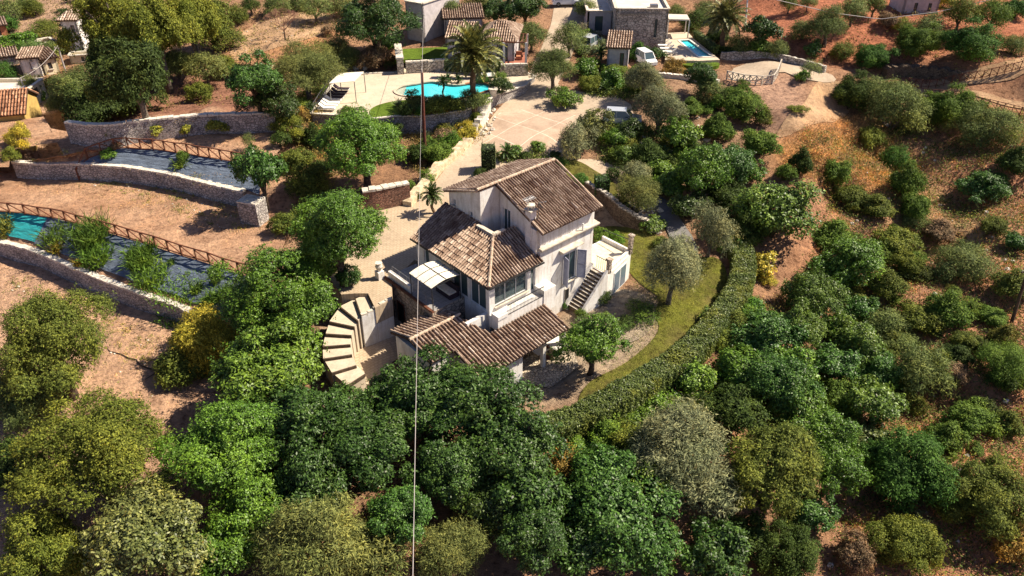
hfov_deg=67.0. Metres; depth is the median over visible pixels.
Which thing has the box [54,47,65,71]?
utility pole
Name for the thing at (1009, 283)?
mastic bush
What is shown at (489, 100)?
mastic bush
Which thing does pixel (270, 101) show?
carob bush
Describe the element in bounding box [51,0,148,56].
pine tree
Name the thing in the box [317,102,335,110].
sun lounger
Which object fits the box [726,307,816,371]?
carob bush
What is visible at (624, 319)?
mastic bush
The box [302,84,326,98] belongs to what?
shrub
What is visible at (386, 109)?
pool lawn
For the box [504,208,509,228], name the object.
window
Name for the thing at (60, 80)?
olive tree
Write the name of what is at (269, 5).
olive bush
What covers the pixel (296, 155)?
mastic bush
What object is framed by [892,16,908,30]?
shrub
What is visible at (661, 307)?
lawn grass
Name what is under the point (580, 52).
shrub
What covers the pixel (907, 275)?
shrub
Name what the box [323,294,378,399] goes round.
curved stair
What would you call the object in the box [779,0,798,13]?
olive tree
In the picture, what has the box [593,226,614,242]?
mastic bush
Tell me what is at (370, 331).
court wall
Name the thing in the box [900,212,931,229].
shrub
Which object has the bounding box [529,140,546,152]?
broadleaf bush
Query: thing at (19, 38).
broadleaf bush
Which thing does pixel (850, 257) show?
carob bush
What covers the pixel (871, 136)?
mastic bush
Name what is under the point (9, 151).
shrub
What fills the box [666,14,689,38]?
pavilion
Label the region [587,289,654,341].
gravel yard
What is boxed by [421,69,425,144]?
rusty mast
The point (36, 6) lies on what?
olive bush
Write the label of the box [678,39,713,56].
lap pool
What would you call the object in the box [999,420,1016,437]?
shrub
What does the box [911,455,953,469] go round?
shrub
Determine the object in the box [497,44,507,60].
window
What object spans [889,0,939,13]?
field house
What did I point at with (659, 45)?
sun lounger
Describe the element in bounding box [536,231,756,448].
long hedge
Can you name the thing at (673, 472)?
olive bush
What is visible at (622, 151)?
broadleaf bush
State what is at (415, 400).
carob tree
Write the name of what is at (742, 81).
shrub
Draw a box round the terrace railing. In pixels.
[313,80,331,111]
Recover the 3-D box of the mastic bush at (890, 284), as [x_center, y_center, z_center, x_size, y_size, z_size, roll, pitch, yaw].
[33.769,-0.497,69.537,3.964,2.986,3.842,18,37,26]
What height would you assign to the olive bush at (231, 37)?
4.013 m
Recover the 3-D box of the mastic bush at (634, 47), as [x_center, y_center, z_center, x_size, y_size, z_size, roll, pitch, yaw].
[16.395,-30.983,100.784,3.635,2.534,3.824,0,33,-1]
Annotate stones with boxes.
[6,18,321,439]
[324,63,1021,575]
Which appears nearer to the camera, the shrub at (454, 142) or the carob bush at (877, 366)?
the carob bush at (877, 366)
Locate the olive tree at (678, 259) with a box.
[637,230,704,304]
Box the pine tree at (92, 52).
[82,30,119,71]
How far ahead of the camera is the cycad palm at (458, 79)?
92.61 m
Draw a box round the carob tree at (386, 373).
[361,353,423,417]
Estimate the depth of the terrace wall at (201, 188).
76.83 m
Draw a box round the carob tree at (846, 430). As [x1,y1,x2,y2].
[775,405,863,455]
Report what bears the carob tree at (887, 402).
on the ground at (778, 96)
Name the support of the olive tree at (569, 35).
on the ground at (778, 96)
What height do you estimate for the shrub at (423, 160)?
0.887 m
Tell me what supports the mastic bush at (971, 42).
on the ground at (778, 96)
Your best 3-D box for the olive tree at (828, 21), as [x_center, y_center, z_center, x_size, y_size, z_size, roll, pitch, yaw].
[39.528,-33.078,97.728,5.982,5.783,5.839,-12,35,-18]
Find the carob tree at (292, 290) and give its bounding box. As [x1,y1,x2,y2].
[197,241,340,333]
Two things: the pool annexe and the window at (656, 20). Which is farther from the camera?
the window at (656, 20)
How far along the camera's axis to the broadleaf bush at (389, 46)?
100.14 m
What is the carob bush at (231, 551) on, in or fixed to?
on the ground at (778, 96)
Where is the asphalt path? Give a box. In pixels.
[656,195,697,254]
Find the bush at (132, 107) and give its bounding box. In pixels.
[104,83,169,118]
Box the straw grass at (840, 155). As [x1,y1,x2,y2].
[776,112,917,197]
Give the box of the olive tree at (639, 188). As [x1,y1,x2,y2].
[613,172,664,212]
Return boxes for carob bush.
[53,8,67,15]
[180,494,268,575]
[230,80,317,119]
[305,191,328,217]
[334,262,362,286]
[549,507,615,575]
[554,449,687,575]
[623,450,670,502]
[624,517,695,575]
[650,45,668,59]
[666,188,713,219]
[678,512,752,575]
[711,343,761,394]
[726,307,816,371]
[732,158,768,183]
[774,267,851,320]
[780,485,843,534]
[803,38,822,56]
[803,234,886,296]
[810,339,864,379]
[841,293,879,325]
[849,348,907,389]
[952,167,1013,204]
[1002,229,1023,250]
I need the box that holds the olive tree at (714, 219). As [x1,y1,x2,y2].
[688,197,743,257]
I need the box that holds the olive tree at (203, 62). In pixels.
[178,50,230,84]
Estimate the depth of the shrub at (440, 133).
82.36 m
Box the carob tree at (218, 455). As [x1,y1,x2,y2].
[144,394,278,508]
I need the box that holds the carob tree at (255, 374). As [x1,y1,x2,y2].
[207,312,329,417]
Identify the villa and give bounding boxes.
[384,158,634,394]
[610,0,669,48]
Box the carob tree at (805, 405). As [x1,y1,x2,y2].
[752,361,831,444]
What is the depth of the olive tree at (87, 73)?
86.94 m
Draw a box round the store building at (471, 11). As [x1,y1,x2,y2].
[441,2,484,43]
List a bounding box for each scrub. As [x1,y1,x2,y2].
[2,0,1023,124]
[285,95,789,515]
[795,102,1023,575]
[800,104,1023,575]
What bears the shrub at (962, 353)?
on the ground at (778, 96)
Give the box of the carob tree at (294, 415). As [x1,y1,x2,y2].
[239,380,331,467]
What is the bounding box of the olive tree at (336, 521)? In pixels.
[240,483,373,575]
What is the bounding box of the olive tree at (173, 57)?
[161,49,190,86]
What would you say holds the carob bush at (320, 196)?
on the ground at (778, 96)
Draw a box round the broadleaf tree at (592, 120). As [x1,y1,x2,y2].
[576,107,614,145]
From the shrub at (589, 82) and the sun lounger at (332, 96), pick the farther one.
the shrub at (589, 82)
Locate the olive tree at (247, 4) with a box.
[240,0,261,15]
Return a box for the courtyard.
[325,196,448,323]
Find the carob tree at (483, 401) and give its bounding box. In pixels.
[422,356,544,448]
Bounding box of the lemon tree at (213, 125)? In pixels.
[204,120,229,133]
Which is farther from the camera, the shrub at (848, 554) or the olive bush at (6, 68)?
the olive bush at (6, 68)
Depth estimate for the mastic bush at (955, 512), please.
52.34 m
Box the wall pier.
[236,194,268,226]
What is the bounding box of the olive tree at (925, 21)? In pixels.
[904,10,949,33]
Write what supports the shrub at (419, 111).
on the pool deck at (380, 87)
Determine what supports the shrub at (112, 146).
on the bank at (69, 157)
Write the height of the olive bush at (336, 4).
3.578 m
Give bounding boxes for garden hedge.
[444,58,500,71]
[691,29,718,55]
[717,45,774,57]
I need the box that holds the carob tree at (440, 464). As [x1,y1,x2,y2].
[396,413,489,509]
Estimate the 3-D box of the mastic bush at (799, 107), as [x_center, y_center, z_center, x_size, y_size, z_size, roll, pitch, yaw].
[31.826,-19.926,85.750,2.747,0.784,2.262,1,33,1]
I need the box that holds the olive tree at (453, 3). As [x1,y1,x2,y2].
[440,0,461,17]
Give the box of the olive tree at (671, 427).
[625,393,731,497]
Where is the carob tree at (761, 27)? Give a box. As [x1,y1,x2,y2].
[739,14,785,40]
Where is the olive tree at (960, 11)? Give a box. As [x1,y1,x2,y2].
[939,0,983,30]
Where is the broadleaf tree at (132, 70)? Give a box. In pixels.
[82,31,172,118]
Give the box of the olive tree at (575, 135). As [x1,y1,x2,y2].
[556,118,600,160]
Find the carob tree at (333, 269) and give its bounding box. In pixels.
[283,246,344,285]
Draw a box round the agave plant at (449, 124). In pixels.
[444,121,456,130]
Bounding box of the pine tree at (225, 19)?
[203,0,234,50]
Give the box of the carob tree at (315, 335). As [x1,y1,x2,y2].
[278,317,322,347]
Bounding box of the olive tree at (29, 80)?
[17,73,46,93]
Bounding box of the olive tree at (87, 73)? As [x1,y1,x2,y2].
[62,62,98,84]
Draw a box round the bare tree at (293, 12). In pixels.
[262,8,298,39]
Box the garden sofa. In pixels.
[436,279,459,299]
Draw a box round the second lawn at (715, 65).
[682,62,719,69]
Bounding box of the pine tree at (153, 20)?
[110,0,208,93]
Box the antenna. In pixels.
[538,201,545,218]
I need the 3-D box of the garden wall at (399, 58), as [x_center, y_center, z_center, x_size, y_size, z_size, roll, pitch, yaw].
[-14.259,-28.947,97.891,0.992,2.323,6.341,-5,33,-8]
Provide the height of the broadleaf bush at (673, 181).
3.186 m
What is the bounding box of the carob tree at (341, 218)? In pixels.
[283,182,390,286]
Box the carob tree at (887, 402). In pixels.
[844,373,909,426]
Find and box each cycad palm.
[436,74,450,95]
[445,73,452,82]
[453,74,463,83]
[497,142,518,160]
[591,44,607,64]
[597,80,613,95]
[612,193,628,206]
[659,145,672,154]
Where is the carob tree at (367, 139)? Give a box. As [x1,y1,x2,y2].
[308,101,408,187]
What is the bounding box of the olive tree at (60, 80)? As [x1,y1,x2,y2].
[43,69,92,98]
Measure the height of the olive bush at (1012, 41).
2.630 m
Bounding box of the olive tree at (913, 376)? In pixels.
[891,340,960,399]
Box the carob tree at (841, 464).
[806,432,874,497]
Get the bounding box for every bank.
[0,210,265,323]
[25,149,266,195]
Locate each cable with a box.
[412,88,421,575]
[778,0,987,18]
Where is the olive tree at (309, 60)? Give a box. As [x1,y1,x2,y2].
[272,38,351,101]
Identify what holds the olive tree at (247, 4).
on the ground at (778, 96)
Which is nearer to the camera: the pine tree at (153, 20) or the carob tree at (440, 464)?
the carob tree at (440, 464)
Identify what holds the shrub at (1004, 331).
on the ground at (778, 96)
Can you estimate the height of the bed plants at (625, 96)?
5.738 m
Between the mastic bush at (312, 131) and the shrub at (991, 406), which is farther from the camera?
the mastic bush at (312, 131)
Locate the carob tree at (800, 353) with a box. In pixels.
[768,344,820,390]
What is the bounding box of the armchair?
[515,51,522,59]
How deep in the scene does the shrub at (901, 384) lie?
62.92 m
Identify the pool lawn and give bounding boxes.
[369,100,414,116]
[395,47,502,62]
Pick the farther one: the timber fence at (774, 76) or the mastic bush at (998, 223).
the timber fence at (774, 76)
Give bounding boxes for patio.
[521,345,578,387]
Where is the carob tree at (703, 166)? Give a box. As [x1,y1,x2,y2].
[668,141,735,200]
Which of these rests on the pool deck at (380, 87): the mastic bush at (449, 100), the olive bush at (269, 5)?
the mastic bush at (449, 100)
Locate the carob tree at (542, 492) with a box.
[482,457,572,526]
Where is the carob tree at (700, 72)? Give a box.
[682,61,719,85]
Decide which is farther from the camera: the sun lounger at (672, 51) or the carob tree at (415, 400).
the sun lounger at (672, 51)
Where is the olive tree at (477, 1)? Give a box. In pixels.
[461,0,492,6]
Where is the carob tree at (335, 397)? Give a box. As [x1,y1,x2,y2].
[306,379,381,440]
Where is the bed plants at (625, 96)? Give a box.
[495,70,685,193]
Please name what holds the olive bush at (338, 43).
on the ground at (778, 96)
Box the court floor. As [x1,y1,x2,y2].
[354,317,402,385]
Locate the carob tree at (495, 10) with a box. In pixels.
[481,0,511,19]
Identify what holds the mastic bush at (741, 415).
on the ground at (778, 96)
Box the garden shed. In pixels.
[67,51,86,63]
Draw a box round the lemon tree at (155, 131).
[150,124,163,136]
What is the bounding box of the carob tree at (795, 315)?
[778,296,829,357]
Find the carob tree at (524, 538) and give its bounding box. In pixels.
[494,495,568,575]
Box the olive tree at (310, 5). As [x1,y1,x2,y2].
[295,0,334,22]
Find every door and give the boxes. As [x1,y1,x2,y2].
[453,268,467,297]
[471,280,485,309]
[531,268,534,290]
[619,53,623,65]
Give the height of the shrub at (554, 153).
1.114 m
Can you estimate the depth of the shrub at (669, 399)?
55.26 m
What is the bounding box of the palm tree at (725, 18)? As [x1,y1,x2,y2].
[701,0,751,45]
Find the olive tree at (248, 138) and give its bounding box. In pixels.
[240,132,255,145]
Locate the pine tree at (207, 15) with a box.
[166,0,223,70]
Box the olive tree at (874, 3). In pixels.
[860,0,888,17]
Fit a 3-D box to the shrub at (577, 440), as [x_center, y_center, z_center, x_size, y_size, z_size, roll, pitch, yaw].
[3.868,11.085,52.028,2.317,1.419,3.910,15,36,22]
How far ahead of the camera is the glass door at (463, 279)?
59.26 m
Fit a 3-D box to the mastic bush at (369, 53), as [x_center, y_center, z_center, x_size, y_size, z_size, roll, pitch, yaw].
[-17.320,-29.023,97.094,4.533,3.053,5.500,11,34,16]
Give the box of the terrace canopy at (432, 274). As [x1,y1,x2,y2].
[410,260,460,310]
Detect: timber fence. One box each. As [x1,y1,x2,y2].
[0,202,248,273]
[75,137,243,180]
[726,59,782,85]
[904,81,1023,116]
[908,61,1023,87]
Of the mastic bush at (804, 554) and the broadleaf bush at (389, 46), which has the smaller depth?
the mastic bush at (804, 554)
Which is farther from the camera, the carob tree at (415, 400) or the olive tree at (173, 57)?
the olive tree at (173, 57)
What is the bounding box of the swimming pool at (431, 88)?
[393,81,489,98]
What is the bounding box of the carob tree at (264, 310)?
[225,297,280,336]
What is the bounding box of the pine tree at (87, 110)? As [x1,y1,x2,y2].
[56,79,131,122]
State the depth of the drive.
94.43 m
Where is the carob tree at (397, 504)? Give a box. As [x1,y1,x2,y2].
[365,474,437,547]
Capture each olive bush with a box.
[0,0,27,18]
[0,60,19,77]
[0,357,78,417]
[0,391,48,436]
[17,0,46,16]
[24,17,60,37]
[39,39,67,60]
[41,92,66,114]
[199,26,246,51]
[225,4,249,25]
[262,0,293,17]
[281,160,331,199]
[287,0,302,10]
[320,34,351,58]
[326,0,351,15]
[328,512,415,575]
[335,46,365,70]
[384,56,395,68]
[407,512,495,575]
[459,87,486,109]
[489,70,510,79]
[621,159,652,183]
[623,298,662,326]
[644,445,689,501]
[669,3,685,20]
[670,455,749,522]
[677,9,709,33]
[689,80,730,101]
[693,0,718,20]
[725,33,751,53]
[765,38,789,58]
[785,20,817,42]
[828,38,856,60]
[857,74,895,102]
[858,74,940,134]
[859,307,916,345]
[876,143,911,170]
[927,237,1001,285]
[940,98,1023,150]
[971,337,1023,392]
[999,33,1023,55]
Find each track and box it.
[230,12,334,59]
[776,82,850,136]
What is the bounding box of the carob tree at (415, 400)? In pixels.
[353,339,472,443]
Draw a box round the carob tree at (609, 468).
[569,439,635,492]
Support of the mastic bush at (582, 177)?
on the ground at (778, 96)
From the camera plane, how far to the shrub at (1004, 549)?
50.42 m
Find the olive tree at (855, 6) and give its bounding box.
[832,0,869,26]
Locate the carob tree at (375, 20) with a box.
[330,0,423,66]
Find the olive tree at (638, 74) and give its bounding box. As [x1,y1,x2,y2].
[622,59,665,100]
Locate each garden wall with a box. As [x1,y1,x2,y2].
[362,180,409,210]
[394,43,403,74]
[402,137,473,206]
[405,58,527,75]
[470,102,491,138]
[658,72,719,83]
[720,51,826,72]
[881,63,963,82]
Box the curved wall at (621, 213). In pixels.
[584,181,654,229]
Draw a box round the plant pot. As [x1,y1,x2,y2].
[488,87,497,96]
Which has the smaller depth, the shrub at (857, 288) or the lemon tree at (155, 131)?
the shrub at (857, 288)
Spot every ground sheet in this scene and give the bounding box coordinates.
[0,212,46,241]
[34,217,244,313]
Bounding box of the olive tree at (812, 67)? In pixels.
[800,57,822,76]
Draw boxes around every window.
[47,62,53,69]
[425,250,428,262]
[494,272,528,308]
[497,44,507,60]
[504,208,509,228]
[562,250,577,284]
[564,287,569,302]
[594,16,602,31]
[653,19,657,37]
[926,3,931,11]
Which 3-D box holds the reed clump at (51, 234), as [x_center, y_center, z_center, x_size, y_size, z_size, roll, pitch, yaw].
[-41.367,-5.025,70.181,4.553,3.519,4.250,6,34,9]
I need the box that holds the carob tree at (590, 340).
[546,312,632,375]
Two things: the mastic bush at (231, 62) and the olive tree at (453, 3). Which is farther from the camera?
the olive tree at (453, 3)
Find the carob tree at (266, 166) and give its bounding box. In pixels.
[228,142,289,209]
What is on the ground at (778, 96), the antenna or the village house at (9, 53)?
the village house at (9, 53)
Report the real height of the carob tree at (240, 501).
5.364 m
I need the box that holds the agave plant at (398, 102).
[390,97,408,106]
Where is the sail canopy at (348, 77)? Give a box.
[329,72,365,102]
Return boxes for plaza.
[483,109,575,158]
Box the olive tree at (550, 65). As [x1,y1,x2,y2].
[524,46,579,89]
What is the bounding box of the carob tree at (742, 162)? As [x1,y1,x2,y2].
[720,140,758,183]
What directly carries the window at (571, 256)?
in the villa at (507, 255)
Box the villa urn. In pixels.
[375,261,384,280]
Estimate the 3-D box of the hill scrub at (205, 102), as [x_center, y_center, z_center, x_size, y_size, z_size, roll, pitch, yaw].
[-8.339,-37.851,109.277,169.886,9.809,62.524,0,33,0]
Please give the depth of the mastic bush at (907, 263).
71.95 m
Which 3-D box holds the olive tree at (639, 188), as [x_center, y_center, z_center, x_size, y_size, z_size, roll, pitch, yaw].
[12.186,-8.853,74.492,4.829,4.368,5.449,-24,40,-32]
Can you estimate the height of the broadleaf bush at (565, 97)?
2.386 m
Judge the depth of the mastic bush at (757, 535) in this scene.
48.77 m
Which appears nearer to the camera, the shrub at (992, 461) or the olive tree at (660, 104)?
the shrub at (992, 461)
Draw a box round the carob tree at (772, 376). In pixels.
[745,348,825,419]
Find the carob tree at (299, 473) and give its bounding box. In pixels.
[263,406,353,530]
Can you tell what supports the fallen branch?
on the ground at (778, 96)
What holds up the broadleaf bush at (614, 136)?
on the ground at (778, 96)
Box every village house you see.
[0,15,7,35]
[0,41,18,64]
[0,77,47,103]
[0,87,41,150]
[15,45,44,77]
[27,37,56,43]
[39,46,59,74]
[55,9,88,50]
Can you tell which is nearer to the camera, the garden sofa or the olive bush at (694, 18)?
the garden sofa
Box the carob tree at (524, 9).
[502,0,548,27]
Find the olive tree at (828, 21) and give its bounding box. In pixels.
[805,4,849,47]
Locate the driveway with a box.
[418,4,656,203]
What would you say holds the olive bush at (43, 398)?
on the ground at (778, 96)
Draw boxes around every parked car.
[551,0,579,6]
[579,33,601,44]
[602,106,641,124]
[634,47,657,65]
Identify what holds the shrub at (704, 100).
on the ground at (778, 96)
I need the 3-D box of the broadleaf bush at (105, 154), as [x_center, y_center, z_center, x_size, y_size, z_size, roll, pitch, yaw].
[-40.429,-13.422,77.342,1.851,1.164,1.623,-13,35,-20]
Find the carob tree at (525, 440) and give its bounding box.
[455,403,572,490]
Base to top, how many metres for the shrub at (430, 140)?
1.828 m
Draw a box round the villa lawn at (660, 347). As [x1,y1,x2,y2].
[579,226,726,400]
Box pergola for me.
[503,33,527,62]
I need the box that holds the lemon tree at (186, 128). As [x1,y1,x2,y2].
[179,125,190,135]
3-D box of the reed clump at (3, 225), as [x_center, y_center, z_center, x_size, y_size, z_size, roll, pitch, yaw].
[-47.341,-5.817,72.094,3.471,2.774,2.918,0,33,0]
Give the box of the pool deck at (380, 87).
[314,69,530,117]
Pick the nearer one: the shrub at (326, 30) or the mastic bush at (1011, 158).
the mastic bush at (1011, 158)
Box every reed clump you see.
[0,210,20,239]
[27,215,72,253]
[44,241,65,257]
[49,206,117,256]
[69,256,85,267]
[72,230,118,271]
[113,233,164,271]
[125,255,173,305]
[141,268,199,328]
[166,256,180,265]
[167,152,191,169]
[181,277,205,294]
[189,285,222,307]
[200,279,234,305]
[201,265,228,285]
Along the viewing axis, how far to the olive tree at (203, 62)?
91.29 m
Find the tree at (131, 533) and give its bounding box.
[68,469,217,575]
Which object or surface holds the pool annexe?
on the ground at (778, 96)
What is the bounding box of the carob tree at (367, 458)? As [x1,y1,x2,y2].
[307,408,411,499]
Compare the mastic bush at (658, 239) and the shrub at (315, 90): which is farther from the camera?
the shrub at (315, 90)
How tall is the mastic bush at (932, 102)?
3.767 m
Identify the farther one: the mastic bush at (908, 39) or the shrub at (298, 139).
the mastic bush at (908, 39)
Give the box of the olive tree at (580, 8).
[571,0,600,16]
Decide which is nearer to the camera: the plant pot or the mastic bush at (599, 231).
the mastic bush at (599, 231)
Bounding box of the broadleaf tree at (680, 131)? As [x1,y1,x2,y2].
[656,114,703,147]
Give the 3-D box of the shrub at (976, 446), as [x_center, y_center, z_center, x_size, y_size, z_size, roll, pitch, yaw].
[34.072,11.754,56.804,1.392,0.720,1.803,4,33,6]
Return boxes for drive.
[729,61,835,81]
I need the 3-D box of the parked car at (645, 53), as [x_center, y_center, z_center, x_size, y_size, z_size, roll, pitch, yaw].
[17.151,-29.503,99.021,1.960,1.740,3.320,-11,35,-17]
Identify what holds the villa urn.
on the courtyard
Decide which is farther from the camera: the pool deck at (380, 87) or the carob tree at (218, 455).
the pool deck at (380, 87)
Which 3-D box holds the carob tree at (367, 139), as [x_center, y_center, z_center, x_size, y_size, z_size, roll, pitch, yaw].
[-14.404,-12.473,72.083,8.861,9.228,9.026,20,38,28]
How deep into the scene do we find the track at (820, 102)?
89.11 m
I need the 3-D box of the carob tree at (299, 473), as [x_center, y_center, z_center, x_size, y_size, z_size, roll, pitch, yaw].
[-12.220,11.776,47.438,6.508,7.228,7.306,-5,33,-7]
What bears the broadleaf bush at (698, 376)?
on the ground at (778, 96)
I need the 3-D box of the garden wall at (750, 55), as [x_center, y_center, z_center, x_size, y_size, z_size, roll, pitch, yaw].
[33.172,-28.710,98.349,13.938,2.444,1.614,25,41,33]
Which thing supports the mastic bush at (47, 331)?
on the ground at (778, 96)
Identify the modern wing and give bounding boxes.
[582,0,612,34]
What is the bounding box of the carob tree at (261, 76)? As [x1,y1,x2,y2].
[223,48,285,111]
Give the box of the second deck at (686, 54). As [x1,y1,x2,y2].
[665,32,719,62]
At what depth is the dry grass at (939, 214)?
76.67 m
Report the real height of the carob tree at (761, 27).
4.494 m
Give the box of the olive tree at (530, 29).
[519,19,551,51]
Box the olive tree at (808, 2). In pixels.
[798,0,818,11]
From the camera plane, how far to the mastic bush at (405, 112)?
82.78 m
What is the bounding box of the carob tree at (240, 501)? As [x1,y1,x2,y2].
[207,443,292,548]
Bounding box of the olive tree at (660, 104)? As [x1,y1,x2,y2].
[628,83,689,135]
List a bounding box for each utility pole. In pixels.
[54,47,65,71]
[1010,270,1023,322]
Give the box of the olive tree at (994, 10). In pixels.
[971,0,1016,31]
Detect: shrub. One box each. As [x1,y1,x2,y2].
[0,146,21,161]
[1,120,31,149]
[18,39,42,51]
[39,38,61,49]
[43,76,59,89]
[109,142,120,149]
[165,301,247,377]
[267,112,304,137]
[289,127,308,142]
[294,96,314,106]
[296,106,311,121]
[297,90,306,97]
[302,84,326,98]
[320,24,335,36]
[403,88,425,105]
[409,104,425,114]
[414,106,433,115]
[416,157,426,164]
[419,95,448,114]
[420,134,437,145]
[433,122,457,131]
[433,127,457,141]
[436,130,462,146]
[445,135,462,144]
[453,119,482,138]
[468,111,481,121]
[479,142,495,171]
[544,439,579,484]
[550,150,561,157]
[553,434,590,452]
[574,308,587,318]
[575,22,588,31]
[576,28,593,34]
[576,45,589,55]
[577,75,601,91]
[578,44,606,60]
[584,431,619,452]
[586,412,623,446]
[589,29,602,37]
[592,57,600,68]
[594,173,610,194]
[596,38,605,46]
[602,63,629,72]
[606,422,649,453]
[607,419,637,451]
[613,79,623,90]
[614,411,638,428]
[618,135,638,146]
[625,83,641,91]
[627,401,660,427]
[656,139,671,148]
[660,55,687,73]
[662,396,690,413]
[665,155,675,162]
[673,147,686,158]
[677,142,700,151]
[690,402,724,433]
[694,423,728,456]
[698,95,712,106]
[700,92,722,106]
[701,105,713,114]
[708,98,724,110]
[708,386,735,402]
[714,372,726,382]
[716,324,751,353]
[723,380,762,408]
[736,78,749,86]
[741,305,764,332]
[743,302,762,318]
[748,295,766,313]
[756,274,777,286]
[830,267,860,289]
[832,525,881,575]
[840,287,868,301]
[847,231,865,244]
[850,281,865,292]
[876,237,893,261]
[877,9,904,27]
[880,328,920,351]
[880,504,933,542]
[881,327,902,344]
[887,296,902,302]
[887,348,899,357]
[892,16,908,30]
[892,388,906,407]
[897,269,923,281]
[897,381,914,394]
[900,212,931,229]
[901,391,932,415]
[905,245,924,261]
[909,250,929,263]
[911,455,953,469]
[913,262,933,282]
[918,348,954,362]
[921,318,946,337]
[923,362,953,385]
[938,0,953,8]
[939,343,976,365]
[944,282,956,291]
[945,284,962,295]
[960,296,986,311]
[964,440,984,456]
[966,396,1001,416]
[971,335,992,354]
[981,363,1023,394]
[983,449,1015,476]
[987,323,1021,348]
[989,512,1023,563]
[999,340,1023,350]
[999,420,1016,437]
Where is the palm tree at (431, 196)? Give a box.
[420,182,443,212]
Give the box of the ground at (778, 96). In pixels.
[0,0,1023,575]
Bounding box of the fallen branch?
[107,348,157,380]
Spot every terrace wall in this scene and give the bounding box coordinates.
[0,239,193,324]
[11,159,245,205]
[64,111,275,147]
[310,67,534,133]
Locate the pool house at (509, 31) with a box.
[482,19,523,60]
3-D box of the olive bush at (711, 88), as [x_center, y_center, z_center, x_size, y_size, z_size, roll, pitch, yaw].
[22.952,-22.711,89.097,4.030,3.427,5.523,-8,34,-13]
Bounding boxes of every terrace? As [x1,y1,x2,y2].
[0,173,290,269]
[50,128,288,159]
[505,52,527,64]
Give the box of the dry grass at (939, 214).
[778,105,1023,575]
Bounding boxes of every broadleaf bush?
[0,28,40,50]
[41,91,46,100]
[98,147,116,158]
[381,36,398,49]
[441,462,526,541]
[487,77,516,94]
[501,144,522,156]
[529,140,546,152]
[545,85,584,107]
[573,55,598,75]
[595,311,609,322]
[596,66,623,86]
[597,127,629,145]
[607,144,641,163]
[615,117,644,139]
[635,387,681,416]
[638,213,669,233]
[647,158,673,176]
[649,164,692,197]
[674,356,719,400]
[698,305,710,318]
[712,234,742,253]
[730,176,827,240]
[747,38,775,51]
[755,250,777,278]
[794,69,810,81]
[820,314,854,341]
[826,311,887,367]
[840,416,896,463]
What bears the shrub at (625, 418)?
on the ground at (778, 96)
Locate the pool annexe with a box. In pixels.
[444,20,481,58]
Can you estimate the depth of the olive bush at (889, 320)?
66.38 m
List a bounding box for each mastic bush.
[0,13,21,31]
[0,282,120,406]
[0,381,191,518]
[0,431,45,503]
[0,497,95,575]
[152,345,218,390]
[176,149,189,161]
[183,80,213,101]
[209,54,237,74]
[264,209,300,235]
[268,130,291,146]
[279,145,316,167]
[301,122,330,147]
[308,159,331,174]
[336,104,352,113]
[356,44,393,68]
[383,121,404,135]
[395,101,412,115]
[401,141,429,163]
[407,179,415,188]
[418,167,436,183]
[421,140,453,161]
[432,94,465,111]
[471,167,486,175]
[476,73,489,83]
[477,91,492,104]
[518,151,531,159]
[555,156,569,166]
[570,173,588,184]
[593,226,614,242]
[598,290,612,306]
[605,167,621,179]
[606,230,625,243]
[609,313,636,331]
[629,41,649,59]
[629,138,670,163]
[651,234,667,245]
[675,96,703,115]
[692,380,773,437]
[696,176,747,211]
[700,112,737,139]
[705,25,730,42]
[712,83,768,123]
[718,508,783,570]
[719,200,773,246]
[723,418,826,521]
[728,310,753,337]
[738,126,784,155]
[747,106,774,126]
[749,516,823,575]
[773,163,798,181]
[783,145,813,176]
[786,105,811,112]
[811,216,859,255]
[820,375,865,423]
[821,159,853,186]
[829,183,871,209]
[830,68,874,111]
[849,424,960,514]
[851,193,898,217]
[853,41,901,68]
[857,125,888,148]
[860,513,952,575]
[864,267,910,300]
[870,224,924,256]
[884,250,927,277]
[886,158,928,195]
[889,298,949,335]
[893,20,944,57]
[899,190,932,219]
[907,89,945,126]
[921,216,963,242]
[922,289,979,329]
[923,418,973,462]
[928,79,990,123]
[930,494,972,523]
[936,455,1023,547]
[937,395,1007,438]
[939,12,1006,62]
[943,358,970,386]
[947,330,983,349]
[971,303,1009,327]
[979,215,1008,235]
[989,267,1023,300]
[990,407,1023,438]
[992,143,1023,177]
[1000,0,1023,17]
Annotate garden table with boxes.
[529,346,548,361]
[546,336,560,350]
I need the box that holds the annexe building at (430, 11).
[404,0,458,42]
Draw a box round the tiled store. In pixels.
[605,29,632,67]
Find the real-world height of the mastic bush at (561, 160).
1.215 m
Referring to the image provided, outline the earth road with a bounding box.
[831,57,1023,107]
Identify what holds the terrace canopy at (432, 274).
on the villa at (507, 255)
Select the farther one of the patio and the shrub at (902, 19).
the shrub at (902, 19)
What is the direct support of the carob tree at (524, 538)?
on the ground at (778, 96)
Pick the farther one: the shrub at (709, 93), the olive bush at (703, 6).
the olive bush at (703, 6)
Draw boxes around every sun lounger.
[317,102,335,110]
[320,100,337,106]
[321,97,339,104]
[324,95,341,101]
[326,92,343,99]
[329,89,345,96]
[331,87,347,93]
[333,83,349,90]
[658,41,671,47]
[660,45,674,50]
[663,47,677,53]
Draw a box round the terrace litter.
[0,110,275,433]
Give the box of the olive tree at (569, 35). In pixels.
[549,20,586,57]
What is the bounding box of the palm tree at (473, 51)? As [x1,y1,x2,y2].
[441,20,506,112]
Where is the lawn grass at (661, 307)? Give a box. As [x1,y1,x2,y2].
[594,233,723,387]
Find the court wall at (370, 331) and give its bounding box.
[360,297,394,346]
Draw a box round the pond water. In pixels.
[80,147,259,194]

